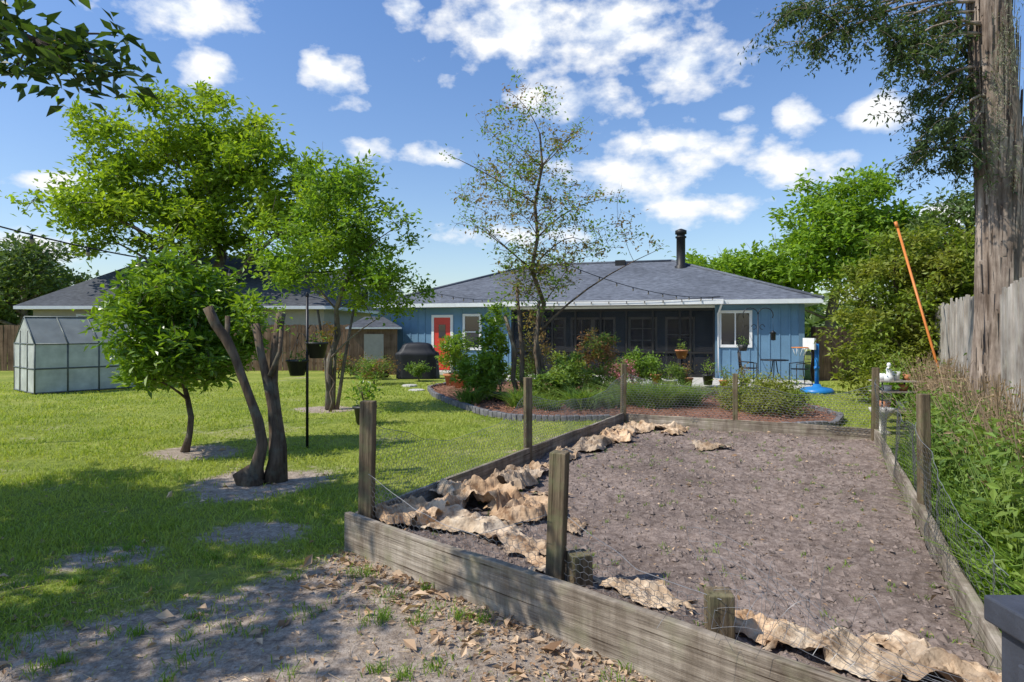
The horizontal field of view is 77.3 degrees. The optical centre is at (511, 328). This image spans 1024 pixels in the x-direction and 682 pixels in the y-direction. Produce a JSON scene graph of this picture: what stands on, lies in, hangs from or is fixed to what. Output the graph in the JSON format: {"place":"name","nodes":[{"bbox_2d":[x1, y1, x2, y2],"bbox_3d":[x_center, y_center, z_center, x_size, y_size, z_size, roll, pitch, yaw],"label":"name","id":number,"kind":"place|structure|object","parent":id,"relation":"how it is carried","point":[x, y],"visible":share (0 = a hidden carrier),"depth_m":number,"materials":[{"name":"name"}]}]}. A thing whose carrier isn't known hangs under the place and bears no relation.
{"place":"outdoors","nodes":[
{"label":"outdoors","id":0,"kind":"place"},
{"bbox_2d":[313,321,337,411],"bbox_3d":[-3.795,0.775,13.040,0.442,1.864,0.618,0,0,-24],"label":"tree","id":1,"kind":"object","parent":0,"point":[330,393],"visible":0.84,"depth_m":13.07,"materials":[{"name":"green plant"}]},
{"bbox_2d":[361,287,396,320],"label":"walls","id":2,"kind":"structure","parent":0,"point":[385,316],"depth_m":43.80,"materials":[{"name":"blue"}]},
{"bbox_2d":[355,290,369,302],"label":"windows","id":3,"kind":"structure","parent":2,"relation":"attached to","point":[368,292],"depth_m":41.98,"materials":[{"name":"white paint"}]},
{"bbox_2d":[328,267,403,293],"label":"roof","id":4,"kind":"structure","parent":2,"relation":"on","point":[331,277],"depth_m":43.34,"materials":[{"name":"grey"}]},
{"bbox_2d":[439,370,451,374],"bbox_3d":[-2.784,1.640,23.935,1.300,0.120,0.740,0,0,18],"label":"door step","id":5,"kind":"object","parent":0,"point":[441,372],"depth_m":23.55,"materials":[{"name":"concrete"}]},
{"bbox_2d":[0,349,983,681],"bbox_3d":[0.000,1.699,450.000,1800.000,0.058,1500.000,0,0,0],"label":"ground","id":6,"kind":"structure","parent":0,"point":[318,625],"depth_m":4.33,"materials":[{"name":"plant"}]},
{"bbox_2d":[0,226,99,325],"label":"background pine tree","id":7,"kind":"object","parent":6,"relation":"on","point":[13,270],"visible":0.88,"depth_m":45.10,"materials":[{"name":"green plant"}]},
{"bbox_2d":[0,0,161,116],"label":"magnolia tree","id":8,"kind":"object","parent":6,"relation":"on","point":[62,50],"visible":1,"depth_m":2.99,"materials":[{"name":"green plant"}]},
{"bbox_2d":[13,316,149,394],"bbox_3d":[-11.996,0.681,18.071,1.993,2.037,2.960,0,0,40],"label":"greenhouse","id":9,"kind":"object","parent":6,"relation":"on","point":[51,355],"visible":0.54,"depth_m":17.04,"materials":[{"name":"glass"}]},
{"bbox_2d":[71,244,275,451],"bbox_3d":[-4.517,0.285,8.735,2.355,2.870,2.422,0,0,42],"label":"round citrus tree","id":10,"kind":"object","parent":6,"relation":"on","point":[164,343],"visible":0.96,"depth_m":8.44,"materials":[{"name":"green plant"}]},
{"bbox_2d":[0,324,349,370],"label":"brown wood fence","id":11,"kind":"object","parent":6,"relation":"on","point":[10,334],"visible":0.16,"depth_m":25.79,"materials":[{"name":"wood"}]},
{"bbox_2d":[0,77,384,281],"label":"oak tree","id":12,"kind":"object","parent":6,"relation":"on","point":[193,214],"visible":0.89,"depth_m":29.12,"materials":[{"name":"green plant"}]},
{"bbox_2d":[33,309,370,366],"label":"walls","id":13,"kind":"structure","parent":6,"relation":"on","point":[298,316],"depth_m":28.60,"materials":[{"name":"beige"}]},
{"bbox_2d":[76,314,263,324],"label":"windows","id":14,"kind":"structure","parent":13,"relation":"attached to","point":[78,315],"depth_m":28.55,"materials":[{"name":"white paint"}]},
{"bbox_2d":[13,256,378,313],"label":"roof","id":15,"kind":"structure","parent":13,"relation":"on","point":[82,295],"depth_m":29.33,"materials":[{"name":"grey"}]},
{"bbox_2d":[193,294,295,486],"bbox_3d":[-2.914,0.725,7.057,1.096,2.230,0.478,0,0,-5],"label":"pruned crepe myrtle","id":16,"kind":"object","parent":6,"relation":"on","point":[253,474],"visible":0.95,"depth_m":7.01,"materials":[{"name":"brown plant"}]},
{"bbox_2d":[284,292,329,447],"bbox_3d":[-2.959,0.585,9.131,0.713,2.230,0.402,0,0,0],"label":"shepherd hook planter","id":17,"kind":"object","parent":6,"relation":"on","point":[300,366],"visible":0.99,"depth_m":9.10,"materials":[{"name":"black metal"}]},
{"bbox_2d":[0,533,636,681],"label":"weed tufts","id":18,"kind":"object","parent":6,"relation":"on","point":[63,658],"visible":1,"depth_m":3.68,"materials":[{"name":"green plant"}]},
{"bbox_2d":[0,535,648,681],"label":"twigs","id":19,"kind":"object","parent":6,"relation":"on","point":[239,619],"visible":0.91,"depth_m":3.63,"materials":[{"name":"wood"}]},
{"bbox_2d":[0,447,655,681],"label":"fallen leaves","id":20,"kind":"object","parent":6,"relation":"on","point":[167,614],"visible":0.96,"depth_m":3.55,"materials":[{"name":"brown plant"}]},
{"bbox_2d":[321,350,355,377],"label":"leafy shrub","id":21,"kind":"object","parent":6,"relation":"on","point":[339,365],"visible":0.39,"depth_m":21.76,"materials":[{"name":"green plant"}]},
{"bbox_2d":[238,141,441,408],"bbox_3d":[-3.620,-1.033,13.584,4.262,5.497,3.276,0,0,0],"label":"maple tree","id":22,"kind":"object","parent":6,"relation":"on","point":[354,231],"visible":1,"depth_m":13.04,"materials":[{"name":"green plant"}]},
{"bbox_2d":[345,356,378,378],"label":"leafy shrub","id":23,"kind":"object","parent":6,"relation":"on","point":[348,369],"visible":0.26,"depth_m":21.34,"materials":[{"name":"green plant"}]},
{"bbox_2d":[344,364,384,424],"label":"potted plant","id":24,"kind":"object","parent":6,"relation":"on","point":[356,408],"visible":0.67,"depth_m":11.36,"materials":[{"name":"green plant"}]},
{"bbox_2d":[345,317,401,374],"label":"garden shed","id":25,"kind":"structure","parent":6,"relation":"on","point":[376,338],"depth_m":23.47,"materials":[{"name":"brown"}]},
{"bbox_2d":[348,352,404,383],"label":"flowering shrub","id":26,"kind":"object","parent":6,"relation":"on","point":[369,366],"visible":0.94,"depth_m":19.36,"materials":[{"name":"green plant"}]},
{"bbox_2d":[374,354,392,377],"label":"potted plant","id":27,"kind":"object","parent":6,"relation":"on","point":[386,376],"visible":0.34,"depth_m":21.19,"materials":[{"name":"green plant"}]},
{"bbox_2d":[403,384,424,390],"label":"stepping stones","id":28,"kind":"object","parent":6,"relation":"on","point":[410,385],"visible":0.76,"depth_m":18.68,"materials":[{"name":"stone"}]},
{"bbox_2d":[395,342,439,378],"bbox_3d":[-3.200,1.080,21.701,1.474,1.240,0.768,0,0,0],"label":"covered grill","id":29,"kind":"object","parent":6,"relation":"on","point":[413,352],"visible":0.95,"depth_m":21.38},
{"bbox_2d":[404,360,434,380],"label":"leafy shrub","id":30,"kind":"object","parent":6,"relation":"on","point":[415,370],"visible":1,"depth_m":20.48,"materials":[{"name":"green plant"}]},
{"bbox_2d":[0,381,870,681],"bbox_3d":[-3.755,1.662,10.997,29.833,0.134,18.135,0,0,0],"label":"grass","id":31,"kind":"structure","parent":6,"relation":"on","point":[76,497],"depth_m":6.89,"materials":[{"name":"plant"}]},
{"bbox_2d":[0,255,962,342],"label":"distant trees","id":32,"kind":"object","parent":6,"relation":"on","point":[812,320],"visible":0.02,"depth_m":55.88,"materials":[{"name":"plant"}]},
{"bbox_2d":[471,298,510,395],"bbox_3d":[-0.459,0.485,14.651,1.036,2.434,0.972,0,0,21],"label":"tall vine shrub","id":33,"kind":"object","parent":6,"relation":"on","point":[500,345],"visible":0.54,"depth_m":14.47,"materials":[{"name":"green plant"}]},
{"bbox_2d":[477,259,566,391],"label":"vine trunks","id":34,"kind":"object","parent":6,"relation":"on","point":[522,350],"visible":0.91,"depth_m":14.04,"materials":[{"name":"brown plant"}]},
{"bbox_2d":[517,309,555,377],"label":"leafy shrub","id":35,"kind":"object","parent":6,"relation":"on","point":[531,358],"visible":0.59,"depth_m":14.89,"materials":[{"name":"green plant"}]},
{"bbox_2d":[438,68,671,373],"bbox_3d":[0.952,-2.029,14.298,5.136,7.506,2.992,0,0,0],"label":"sparse spring tree","id":36,"kind":"object","parent":6,"relation":"on","point":[539,270],"visible":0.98,"depth_m":14.12,"materials":[{"name":"green plant"}]},
{"bbox_2d":[392,304,798,379],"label":"walls","id":37,"kind":"structure","parent":6,"relation":"on","point":[783,323],"depth_m":24.09,"materials":[{"name":"blue"}]},
{"bbox_2d":[431,315,452,369],"bbox_3d":[-2.654,0.540,24.308,0.880,2.120,0.070,0,0,18],"label":"front door","id":38,"kind":"structure","parent":37,"relation":"attached to","point":[441,326],"depth_m":24.32,"materials":[{"name":"red paint"}]},
{"bbox_2d":[374,262,822,308],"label":"roof","id":39,"kind":"structure","parent":37,"relation":"on","point":[665,278],"depth_m":23.54,"materials":[{"name":"grey"}]},
{"bbox_2d":[373,259,824,303],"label":"ridge caps","id":40,"kind":"object","parent":39,"relation":"on","point":[740,277],"visible":0.66,"depth_m":25.21,"materials":[{"name":"grey"}]},
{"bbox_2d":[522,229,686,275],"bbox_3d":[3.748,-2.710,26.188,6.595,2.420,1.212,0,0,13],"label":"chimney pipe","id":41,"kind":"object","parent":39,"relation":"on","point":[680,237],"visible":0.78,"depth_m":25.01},
{"bbox_2d":[463,310,751,370],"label":"windows","id":42,"kind":"structure","parent":37,"relation":"attached to","point":[733,324],"depth_m":24.59,"materials":[{"name":"glass"}]},
{"bbox_2d":[495,299,722,358],"bbox_3d":[3.198,0.320,22.120,7.800,2.560,0.574,0,0,18],"label":"gutter","id":43,"kind":"object","parent":37,"relation":"attached to","point":[684,301],"visible":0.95,"depth_m":21.44,"materials":[{"name":"white paint"}]},
{"bbox_2d":[715,304,804,379],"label":"corner trim","id":44,"kind":"structure","parent":37,"relation":"attached to","point":[801,323],"depth_m":20.50,"materials":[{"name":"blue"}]},
{"bbox_2d":[573,327,622,388],"bbox_3d":[2.079,0.834,15.593,1.163,1.752,1.218,0,0,0],"label":"red tip shrub","id":45,"kind":"object","parent":6,"relation":"on","point":[596,342],"visible":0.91,"depth_m":15.53,"materials":[{"name":"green plant"}]},
{"bbox_2d":[427,379,839,421],"bbox_3d":[1.727,1.603,14.858,10.594,0.132,6.909,0,0,33],"label":"mulch bed","id":46,"kind":"object","parent":6,"relation":"on","point":[669,410],"visible":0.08,"depth_m":12.21,"materials":[{"name":"wood"}]},
{"bbox_2d":[441,363,457,385],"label":"potted plant","id":47,"kind":"object","parent":46,"relation":"on","point":[447,376],"visible":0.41,"depth_m":17.82,"materials":[{"name":"orange plant"}]},
{"bbox_2d":[433,327,478,371],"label":"citrus bush","id":48,"kind":"object","parent":46,"relation":"on","point":[454,345],"visible":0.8,"depth_m":17.82,"materials":[{"name":"green plant"}]},
{"bbox_2d":[450,369,465,387],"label":"potted plant","id":49,"kind":"object","parent":46,"relation":"on","point":[460,385],"visible":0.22,"depth_m":16.88,"materials":[{"name":"green plant"}]},
{"bbox_2d":[449,351,510,399],"bbox_3d":[-0.737,1.119,14.304,1.344,1.238,1.088,0,0,35],"label":"leafy shrub","id":50,"kind":"object","parent":46,"relation":"on","point":[477,375],"visible":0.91,"depth_m":14.08,"materials":[{"name":"green plant"}]},
{"bbox_2d":[490,371,510,402],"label":"shrub","id":51,"kind":"object","parent":46,"relation":"on","point":[499,394],"visible":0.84,"depth_m":13.73,"materials":[{"name":"green plant"}]},
{"bbox_2d":[505,357,534,386],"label":"leafy shrub","id":52,"kind":"object","parent":46,"relation":"on","point":[525,373],"visible":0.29,"depth_m":16.94,"materials":[{"name":"green plant"}]},
{"bbox_2d":[513,366,535,391],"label":"potted plant","id":53,"kind":"object","parent":46,"relation":"on","point":[522,380],"visible":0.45,"depth_m":13.96,"materials":[{"name":"green plant"}]},
{"bbox_2d":[529,355,579,401],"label":"leafy shrub","id":54,"kind":"object","parent":46,"relation":"on","point":[558,380],"visible":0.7,"depth_m":13.35,"materials":[{"name":"green plant"}]},
{"bbox_2d":[545,344,589,372],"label":"leafy shrub","id":55,"kind":"object","parent":46,"relation":"on","point":[582,361],"visible":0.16,"depth_m":17.46,"materials":[{"name":"green plant"}]},
{"bbox_2d":[548,351,594,392],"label":"leafy shrub","id":56,"kind":"object","parent":46,"relation":"on","point":[574,369],"visible":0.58,"depth_m":14.16,"materials":[{"name":"green plant"}]},
{"bbox_2d":[575,370,603,394],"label":"potted plant","id":57,"kind":"object","parent":46,"relation":"on","point":[587,379],"visible":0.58,"depth_m":14.15,"materials":[{"name":"green plant"}]},
{"bbox_2d":[577,365,615,393],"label":"leafy shrub","id":58,"kind":"object","parent":46,"relation":"on","point":[597,377],"visible":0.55,"depth_m":15.08,"materials":[{"name":"green plant"}]},
{"bbox_2d":[598,365,615,390],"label":"potted plant","id":59,"kind":"object","parent":46,"relation":"on","point":[608,374],"visible":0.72,"depth_m":14.94,"materials":[{"name":"green plant"}]},
{"bbox_2d":[609,356,635,386],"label":"flowering shrub","id":60,"kind":"object","parent":46,"relation":"on","point":[618,375],"visible":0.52,"depth_m":16.53,"materials":[{"name":"pink plant"}]},
{"bbox_2d":[431,376,814,410],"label":"ornamental grass","id":61,"kind":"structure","parent":46,"relation":"on","point":[514,398],"depth_m":12.74,"materials":[{"name":"green plant"}]},
{"bbox_2d":[627,361,642,384],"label":"potted plant","id":62,"kind":"object","parent":46,"relation":"on","point":[632,370],"visible":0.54,"depth_m":16.18,"materials":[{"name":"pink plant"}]},
{"bbox_2d":[618,346,665,384],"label":"leafy shrub","id":63,"kind":"object","parent":46,"relation":"on","point":[651,363],"visible":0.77,"depth_m":16.97,"materials":[{"name":"green plant"}]},
{"bbox_2d":[652,357,680,383],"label":"potted plant","id":64,"kind":"object","parent":46,"relation":"on","point":[669,374],"visible":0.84,"depth_m":16.59,"materials":[{"name":"green plant"}]},
{"bbox_2d":[656,362,688,387],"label":"leafy shrub","id":65,"kind":"object","parent":46,"relation":"on","point":[682,377],"visible":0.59,"depth_m":16.89,"materials":[{"name":"green plant"}]},
{"bbox_2d":[677,356,696,385],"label":"potted plant","id":66,"kind":"object","parent":46,"relation":"on","point":[690,378],"visible":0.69,"depth_m":17.11,"materials":[{"name":"green plant"}]},
{"bbox_2d":[705,364,822,417],"bbox_3d":[4.797,1.259,12.178,1.749,1.196,2.053,0,0,-41],"label":"boxwood mound","id":67,"kind":"object","parent":46,"relation":"on","point":[781,399],"visible":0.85,"depth_m":11.95,"materials":[{"name":"green plant"}]},
{"bbox_2d":[427,380,843,425],"bbox_3d":[1.874,1.642,14.917,10.329,0.155,7.258,0,0,25],"label":"stone edging","id":68,"kind":"object","parent":6,"relation":"on","point":[469,407],"visible":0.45,"depth_m":12.06,"materials":[{"name":"stone"}]},
{"bbox_2d":[596,370,712,377],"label":"porch floor","id":69,"kind":"structure","parent":6,"relation":"on","point":[684,373],"depth_m":23.91,"materials":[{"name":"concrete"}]},
{"bbox_2d":[543,347,662,371],"bbox_3d":[3.338,1.195,24.186,4.732,0.890,1.051,0,0,25],"label":"porch furniture","id":70,"kind":"object","parent":69,"relation":"on","point":[548,367],"visible":0.24,"depth_m":24.82,"materials":[{"name":"metal"}]},
{"bbox_2d":[511,308,714,377],"bbox_3d":[3.386,0.472,22.468,7.125,2.335,0.080,0,0,18],"label":"porch frame","id":71,"kind":"object","parent":69,"relation":"on","point":[690,310],"visible":0.56,"depth_m":22.15,"materials":[{"name":"metal"}]},
{"bbox_2d":[650,360,663,383],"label":"potted plant","id":72,"kind":"object","parent":6,"relation":"on","point":[654,379],"visible":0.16,"depth_m":18.48,"materials":[{"name":"green plant"}]},
{"bbox_2d":[344,364,1001,681],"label":"raised garden bed","id":73,"kind":"object","parent":6,"relation":"on","point":[791,500],"visible":0.78,"depth_m":4.47,"materials":[{"name":"soil"}]},
{"bbox_2d":[374,420,1001,681],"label":"crumpled brown paper","id":74,"kind":"object","parent":73,"relation":"on","point":[510,503],"visible":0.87,"depth_m":4.33,"materials":[{"name":"paper"}]},
{"bbox_2d":[369,373,1010,633],"bbox_3d":[1.907,1.130,6.711,4.040,0.874,7.307,0,0,25],"label":"chicken wire fence","id":75,"kind":"object","parent":73,"relation":"attached to","point":[883,426],"visible":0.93,"depth_m":5.83,"materials":[{"name":"metal"}]},
{"bbox_2d":[657,527,972,681],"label":"welded wire roll","id":76,"kind":"object","parent":73,"relation":"on","point":[798,592],"visible":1,"depth_m":2.82,"materials":[{"name":"metal"}]},
{"bbox_2d":[675,339,689,376],"bbox_3d":[4.639,0.961,17.517,0.378,1.380,0.389,0,0,-26],"label":"plant stand","id":77,"kind":"object","parent":6,"relation":"on","point":[680,353],"visible":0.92,"depth_m":17.41,"materials":[{"name":"ceramic"}]},
{"bbox_2d":[716,364,733,387],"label":"potted plant","id":78,"kind":"object","parent":6,"relation":"on","point":[722,371],"visible":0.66,"depth_m":17.57,"materials":[{"name":"green plant"}]},
{"bbox_2d":[735,362,749,385],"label":"potted plant","id":79,"kind":"object","parent":6,"relation":"on","point":[741,368],"visible":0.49,"depth_m":17.95,"materials":[{"name":"green plant"}]},
{"bbox_2d":[671,243,825,309],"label":"background oak tree","id":80,"kind":"object","parent":6,"relation":"on","point":[729,263],"visible":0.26,"depth_m":40.65,"materials":[{"name":"green plant"}]},
{"bbox_2d":[791,338,834,394],"bbox_3d":[7.933,0.975,16.900,1.094,1.450,0.860,0,0,0],"label":"toy basketball hoop","id":81,"kind":"object","parent":6,"relation":"on","point":[810,344],"visible":0.98,"depth_m":16.83,"materials":[{"name":"blue plastic"}]},
{"bbox_2d":[736,158,941,327],"bbox_3d":[21.343,-4.503,41.743,14.293,12.422,9.238,0,0,0],"label":"background oak tree","id":82,"kind":"object","parent":6,"relation":"on","point":[841,225],"visible":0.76,"depth_m":39.94,"materials":[{"name":"green plant"}]},
{"bbox_2d":[811,326,883,380],"bbox_3d":[11.316,0.815,21.215,2.988,1.770,0.174,0,0,-10],"label":"side gate fence","id":83,"kind":"object","parent":6,"relation":"on","point":[826,365],"visible":0.25,"depth_m":20.98,"materials":[{"name":"wood"}]},
{"bbox_2d":[837,334,919,396],"bbox_3d":[7.905,0.897,13.627,1.232,1.633,1.437,0,0,-38],"label":"leafy shrub","id":84,"kind":"object","parent":6,"relation":"on","point":[871,352],"visible":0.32,"depth_m":13.61,"materials":[{"name":"green plant"}]},
{"bbox_2d":[737,0,1023,411],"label":"cypress tree","id":85,"kind":"object","parent":6,"relation":"on","point":[993,133],"visible":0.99,"depth_m":7.72,"materials":[{"name":"green plant"}]},
{"bbox_2d":[868,407,894,435],"bbox_3d":[5.950,1.490,10.300,0.380,0.420,0.380,0,0,0],"label":"white urn","id":86,"kind":"object","parent":6,"relation":"on","point":[891,410],"visible":0.33,"depth_m":10.20,"materials":[{"name":"concrete"}]},
{"bbox_2d":[799,217,974,405],"bbox_3d":[9.501,-0.326,14.492,5.414,4.484,3.469,0,0,0],"label":"tall hedge shrub","id":87,"kind":"object","parent":6,"relation":"on","point":[943,272],"visible":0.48,"depth_m":14.13,"materials":[{"name":"green plant"}]},
{"bbox_2d":[858,352,919,422],"bbox_3d":[6.527,1.049,10.896,1.124,1.302,0.781,0,0,30],"label":"plant shelf","id":88,"kind":"object","parent":6,"relation":"on","point":[897,374],"visible":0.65,"depth_m":10.84,"materials":[{"name":"black metal"}]},
{"bbox_2d":[884,363,893,380],"bbox_3d":[6.360,0.727,10.800,0.156,0.307,0.156,0,0,0],"label":"garden ornament","id":89,"kind":"object","parent":88,"relation":"on","point":[888,376],"visible":1,"depth_m":10.76,"materials":[{"name":"ceramic"}]},
{"bbox_2d":[864,369,924,422],"bbox_3d":[6.902,1.202,11.473,0.932,1.009,0.964,0,0,0],"label":"leafy shrub","id":90,"kind":"object","parent":6,"relation":"on","point":[893,384],"visible":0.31,"depth_m":11.33,"materials":[{"name":"green plant"}]},
{"bbox_2d":[865,350,927,414],"bbox_3d":[7.553,1.059,12.650,1.205,1.294,1.125,0,0,0],"label":"hedge seedling","id":91,"kind":"object","parent":6,"relation":"on","point":[897,362],"visible":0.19,"depth_m":12.59,"materials":[{"name":"green plant"}]},
{"bbox_2d":[894,221,943,383],"bbox_3d":[7.516,-0.179,11.667,0.084,3.773,1.392,0,0,-11],"label":"leaning orange pole","id":92,"kind":"object","parent":6,"relation":"on","point":[914,287],"visible":0.79,"depth_m":11.84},
{"bbox_2d":[879,182,974,255],"bbox_3d":[28.325,-3.646,37.901,12.453,11.057,7.998,0,0,0],"label":"background pine tree","id":93,"kind":"object","parent":6,"relation":"on","point":[962,205],"visible":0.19,"depth_m":37.77,"materials":[{"name":"green plant"}]},
{"bbox_2d":[871,392,1023,674],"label":"border lilies","id":94,"kind":"object","parent":6,"relation":"on","point":[1006,586],"visible":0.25,"depth_m":4.34,"materials":[{"name":"green plant"}]},
{"bbox_2d":[879,344,1023,520],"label":"dry vines","id":95,"kind":"object","parent":6,"relation":"on","point":[952,380],"visible":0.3,"depth_m":6.51,"materials":[{"name":"brown plant"}]},
{"bbox_2d":[892,376,1023,612],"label":"border weeds","id":96,"kind":"object","parent":6,"relation":"on","point":[1003,485],"visible":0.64,"depth_m":4.64,"materials":[{"name":"green plant"}]},
{"bbox_2d":[932,277,1023,426],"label":"weathered wood fence","id":97,"kind":"object","parent":6,"relation":"on","point":[956,321],"visible":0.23,"depth_m":7.40,"materials":[{"name":"wood"}]},
{"bbox_2d":[984,595,1023,681],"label":"grey storage bin","id":98,"kind":"object","parent":6,"relation":"on","point":[1004,614],"visible":1,"depth_m":1.86,"materials":[{"name":"plastic"}]},
{"bbox_3d":[-8.600,-0.100,9.000,0.080,3.600,0.080,0,0,0],"label":"light pole","id":99,"kind":"object","parent":6,"relation":"on","visible":0},
{"bbox_2d":[0,226,721,303],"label":"string lights","id":100,"kind":"object","parent":99,"relation":"hanging from","point":[31,240],"visible":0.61,"depth_m":13.02,"materials":[{"name":"black plastic"}]},
{"bbox_2d":[0,0,1023,313],"label":"sky","id":101,"kind":"structure","parent":0,"point":[697,138],"materials":[{"name":"blue"}]},
{"bbox_2d":[511,305,714,309],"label":"porch ceiling","id":102,"kind":"structure","parent":0,"point":[632,307],"depth_m":22.29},
{"bbox_2d":[444,374,813,388],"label":"patio","id":103,"kind":"structure","parent":0,"point":[715,382],"depth_m":19.65,"materials":[{"name":"concrete"}]},
{"bbox_2d":[699,355,716,384],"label":"potted plant","id":104,"kind":"object","parent":103,"relation":"on","point":[708,377],"visible":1,"depth_m":18.32,"materials":[{"name":"green plant"}]},
{"bbox_2d":[737,350,756,382],"bbox_3d":[7.125,1.149,19.404,0.539,1.015,0.500,0,0,10],"label":"patio chair","id":105,"kind":"object","parent":103,"relation":"on","point":[739,359],"visible":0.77,"depth_m":19.40,"materials":[{"name":"black metal"}]},
{"bbox_2d":[736,308,775,382],"bbox_3d":[7.096,0.544,18.638,1.188,2.312,0.549,0,0,0],"label":"shepherd hook stand","id":106,"kind":"object","parent":103,"relation":"on","point":[742,347],"visible":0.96,"depth_m":18.59,"materials":[{"name":"black metal"}]},
{"bbox_2d":[760,359,788,383],"bbox_3d":[7.850,1.293,19.150,0.820,0.737,0.820,0,0,0],"label":"bistro table","id":107,"kind":"object","parent":103,"relation":"on","point":[773,364],"visible":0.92,"depth_m":19.14,"materials":[{"name":"black metal"}]},
{"bbox_2d":[789,350,812,384],"bbox_3d":[8.526,1.149,18.902,0.539,1.015,0.500,0,0,-4],"label":"patio chair","id":108,"kind":"object","parent":103,"relation":"on","point":[803,363],"visible":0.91,"depth_m":18.87,"materials":[{"name":"black metal"}]}
]}

